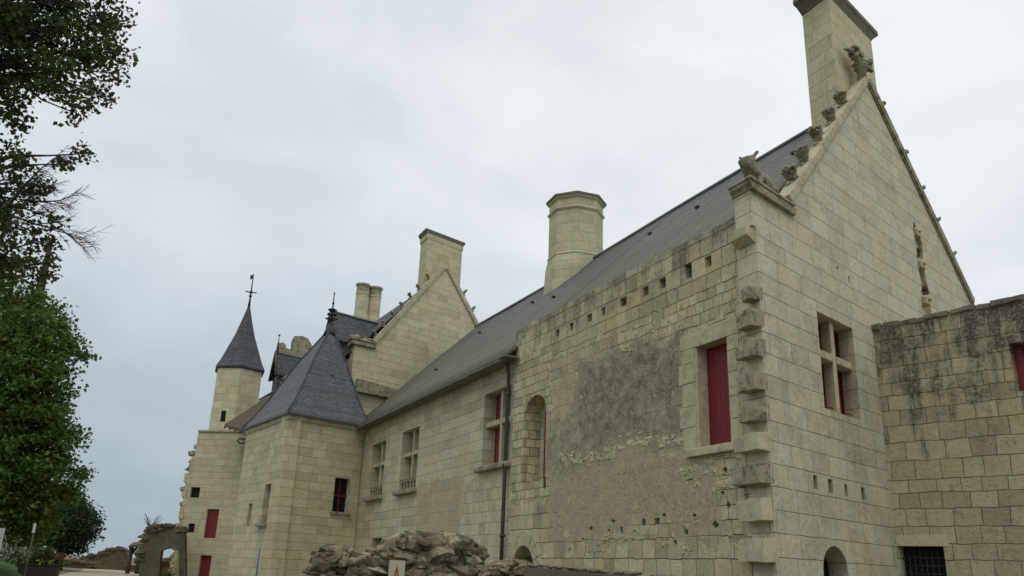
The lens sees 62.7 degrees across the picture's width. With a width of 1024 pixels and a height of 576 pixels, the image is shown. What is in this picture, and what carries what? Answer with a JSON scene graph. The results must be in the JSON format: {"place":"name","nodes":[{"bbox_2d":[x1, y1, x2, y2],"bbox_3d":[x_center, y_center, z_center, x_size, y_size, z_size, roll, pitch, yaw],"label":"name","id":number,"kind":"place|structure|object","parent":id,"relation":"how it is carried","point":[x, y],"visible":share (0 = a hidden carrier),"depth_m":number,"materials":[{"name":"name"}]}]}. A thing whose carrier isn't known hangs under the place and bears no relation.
{"place":"outdoors","nodes":[
{"label":"outdoors","id":0,"kind":"place"},
{"bbox_2d":[0,559,22,575],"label":"lawn","id":1,"kind":"structure","parent":0,"point":[7,569],"depth_m":24.59,"materials":[{"name":"green plant"}]},
{"bbox_2d":[0,528,4,549],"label":"info board","id":2,"kind":"object","parent":1,"relation":"on","point":[2,531],"visible":1,"depth_m":14.10,"materials":[{"name":"metal"}]},
{"bbox_2d":[1,539,27,563],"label":"flowering bush","id":3,"kind":"object","parent":1,"relation":"on","point":[14,552],"visible":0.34,"depth_m":36.40,"materials":[{"name":"grey plant"}]},
{"bbox_2d":[2,546,28,562],"bbox_3d":[-21.425,11.595,36.612,1.543,1.220,1.428,2,-19,0],"label":"flowering bush","id":4,"kind":"object","parent":1,"relation":"on","point":[26,551],"visible":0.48,"depth_m":36.45,"materials":[{"name":"grey plant"}]},
{"bbox_2d":[0,538,30,562],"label":"flowering bush","id":5,"kind":"object","parent":1,"relation":"on","point":[5,553],"visible":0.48,"depth_m":36.31,"materials":[{"name":"grey plant"}]},
{"bbox_2d":[24,523,36,575],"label":"signpost","id":6,"kind":"object","parent":1,"relation":"on","point":[34,528],"visible":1,"depth_m":20.12,"materials":[{"name":"grey metal"}]},
{"bbox_2d":[0,540,64,559],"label":"shrub","id":7,"kind":"object","parent":1,"relation":"on","point":[22,548],"visible":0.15,"depth_m":41.31,"materials":[{"name":"green plant"}]},
{"bbox_2d":[0,545,69,568],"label":"shrub","id":8,"kind":"object","parent":1,"relation":"on","point":[64,562],"visible":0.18,"depth_m":36.37,"materials":[{"name":"green plant"}]},
{"bbox_2d":[14,544,65,575],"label":"flower planter","id":9,"kind":"object","parent":1,"relation":"on","point":[47,563],"visible":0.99,"depth_m":26.04,"materials":[{"name":"green plant"}]},
{"bbox_2d":[7,553,135,574],"bbox_3d":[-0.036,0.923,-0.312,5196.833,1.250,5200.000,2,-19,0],"label":"ground","id":10,"kind":"structure","parent":0,"point":[66,570],"depth_m":50.20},
{"bbox_2d":[0,241,101,551],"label":"maple tree","id":11,"kind":"object","parent":10,"relation":"on","point":[31,492],"visible":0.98,"depth_m":22.02,"materials":[{"name":"green plant"}]},
{"bbox_2d":[29,493,106,570],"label":"lime tree","id":12,"kind":"object","parent":10,"relation":"on","point":[80,531],"visible":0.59,"depth_m":43.06,"materials":[{"name":"green plant"}]},
{"bbox_2d":[0,0,140,309],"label":"ash tree","id":13,"kind":"object","parent":10,"relation":"on","point":[17,25],"visible":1,"depth_m":13.01,"materials":[{"name":"green plant"}]},
{"bbox_2d":[56,558,135,571],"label":"boundary wall","id":14,"kind":"structure","parent":10,"relation":"on","point":[76,563],"depth_m":54.30,"materials":[{"name":"brown stone"}]},
{"bbox_2d":[79,546,128,565],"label":"ruined wall","id":15,"kind":"structure","parent":10,"relation":"on","point":[117,555],"depth_m":56.77,"materials":[{"name":"brown stone"}]},
{"bbox_2d":[158,571,173,575],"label":"shrub","id":16,"kind":"object","parent":10,"relation":"on","point":[163,574],"visible":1,"depth_m":38.80,"materials":[{"name":"green plant"}]},
{"bbox_2d":[168,274,264,575],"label":"stair tower","id":17,"kind":"structure","parent":10,"relation":"on","point":[209,490],"depth_m":42.43,"materials":[{"name":"stone"}]},
{"bbox_2d":[189,524,194,531],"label":"window","id":18,"kind":"structure","parent":17,"relation":"in","point":[191,528],"depth_m":41.70,"materials":[{"name":"black glass"}]},
{"bbox_2d":[191,487,199,497],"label":"window","id":19,"kind":"structure","parent":17,"relation":"in","point":[195,490],"depth_m":42.26,"materials":[{"name":"black glass"}]},
{"bbox_2d":[199,555,211,575],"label":"door","id":20,"kind":"structure","parent":17,"relation":"in","point":[206,559],"depth_m":40.97,"materials":[{"name":"red paint"}]},
{"bbox_2d":[205,509,218,537],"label":"window shutter","id":21,"kind":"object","parent":17,"relation":"in","point":[211,527],"depth_m":41.60,"materials":[{"name":"red paint"}]},
{"bbox_2d":[220,411,225,420],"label":"window","id":22,"kind":"structure","parent":17,"relation":"in","point":[223,414],"depth_m":43.29,"materials":[{"name":"black glass"}]},
{"bbox_2d":[255,548,260,575],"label":"marker pole","id":23,"kind":"object","parent":10,"relation":"on","point":[258,561],"visible":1,"depth_m":28.30,"materials":[{"name":"grey metal"}]},
{"bbox_2d":[227,292,366,575],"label":"stair pavilion","id":24,"kind":"structure","parent":10,"relation":"on","point":[297,500],"depth_m":32.23,"materials":[{"name":"stone"}]},
{"bbox_2d":[255,523,266,526],"bbox_3d":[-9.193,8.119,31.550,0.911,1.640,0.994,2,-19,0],"label":"window sill","id":25,"kind":"structure","parent":24,"relation":"in","point":[256,524],"depth_m":31.05,"materials":[{"name":"stone"}]},
{"bbox_2d":[330,478,350,515],"bbox_3d":[-6.597,7.973,32.333,0.920,1.470,0.340,20,-25,-41],"label":"window","id":26,"kind":"structure","parent":24,"relation":"in","point":[340,487],"depth_m":32.43,"materials":[{"name":"glass"}]},
{"bbox_2d":[224,228,478,434],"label":"gabled building","id":27,"kind":"structure","parent":10,"relation":"on","point":[426,324],"depth_m":39.39,"materials":[{"name":"stone"}]},
{"bbox_2d":[388,560,404,575],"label":"warning sign","id":28,"kind":"object","parent":10,"relation":"on","point":[396,567],"visible":1,"depth_m":12.61,"materials":[{"name":"white metal"}]},
{"bbox_2d":[344,530,489,575],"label":"rubble wall","id":29,"kind":"structure","parent":10,"relation":"on","point":[432,553],"depth_m":13.18,"materials":[{"name":"grey stone"}]},
{"bbox_2d":[476,558,532,575],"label":"rubble heap","id":30,"kind":"object","parent":10,"relation":"on","point":[509,567],"visible":0.92,"depth_m":12.82,"materials":[{"name":"beige stone"}]},
{"bbox_2d":[524,563,676,575],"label":"wall","id":31,"kind":"structure","parent":10,"relation":"on","point":[534,570],"depth_m":12.15,"materials":[{"name":"beige stone"}]},
{"bbox_2d":[354,0,974,575],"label":"lodging building","id":32,"kind":"structure","parent":10,"relation":"on","point":[690,386],"depth_m":16.80,"materials":[{"name":"stone"}]},
{"bbox_2d":[363,443,385,501],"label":"window","id":33,"kind":"structure","parent":32,"relation":"in","point":[380,465],"depth_m":31.24,"materials":[{"name":"stone"}]},
{"bbox_2d":[392,429,418,495],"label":"window","id":34,"kind":"structure","parent":32,"relation":"in","point":[414,454],"depth_m":28.20,"materials":[{"name":"stone"}]},
{"bbox_2d":[473,390,510,472],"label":"window","id":35,"kind":"structure","parent":32,"relation":"in","point":[499,424],"depth_m":22.36,"materials":[{"name":"stone"}]},
{"bbox_2d":[679,317,743,457],"bbox_3d":[3.481,1.748,14.403,0.392,2.211,1.714,11,-20,-24],"label":"window","id":36,"kind":"structure","parent":32,"relation":"in","point":[714,411],"depth_m":14.55,"materials":[{"name":"stone"}]},
{"bbox_2d":[818,322,851,415],"bbox_3d":[5.847,1.491,15.425,1.594,1.850,0.358,20,-25,-41],"label":"window","id":37,"kind":"structure","parent":32,"relation":"in","point":[832,366],"depth_m":15.44,"materials":[{"name":"stone"}]},
{"bbox_2d":[871,294,1023,575],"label":"stone wall","id":38,"kind":"structure","parent":10,"relation":"on","point":[951,387],"depth_m":15.05,"materials":[{"name":"stone"}]},
{"bbox_2d":[903,547,946,575],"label":"window","id":39,"kind":"structure","parent":38,"relation":"in","point":[919,561],"depth_m":15.10,"materials":[{"name":"black metal"}]},
{"bbox_2d":[1013,344,1023,390],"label":"window","id":40,"kind":"structure","parent":38,"relation":"in","point":[1018,350],"depth_m":14.78,"materials":[{"name":"red paint"}]},
{"bbox_2d":[59,569,138,575],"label":"path","id":41,"kind":"structure","parent":0,"point":[94,572],"depth_m":44.44,"materials":[{"name":"beige gravel"}]},
{"bbox_2d":[134,523,188,575],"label":"arched wall","id":42,"kind":"structure","parent":41,"relation":"on","point":[156,540],"depth_m":39.82,"materials":[{"name":"brown stone"}]},
{"bbox_2d":[143,513,160,524],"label":"weed","id":43,"kind":"object","parent":42,"relation":"on","point":[149,523],"visible":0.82,"depth_m":40.36,"materials":[{"name":"grey plant"}]},
{"bbox_2d":[162,557,171,574],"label":"wall","id":44,"kind":"structure","parent":41,"relation":"on","point":[165,564],"depth_m":51.18,"materials":[{"name":"beige stone"}]},
{"bbox_2d":[125,541,142,573],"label":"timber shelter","id":45,"kind":"object","parent":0,"point":[132,550],"visible":0.57,"depth_m":48.80,"materials":[{"name":"brown wood"}]},
{"bbox_2d":[299,544,354,575],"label":"rubble pillar","id":46,"kind":"structure","parent":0,"point":[328,560],"depth_m":13.47,"materials":[{"name":"beige stone"}]},
{"bbox_2d":[0,0,1023,557],"label":"sky","id":47,"kind":"structure","parent":0,"point":[306,148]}
]}

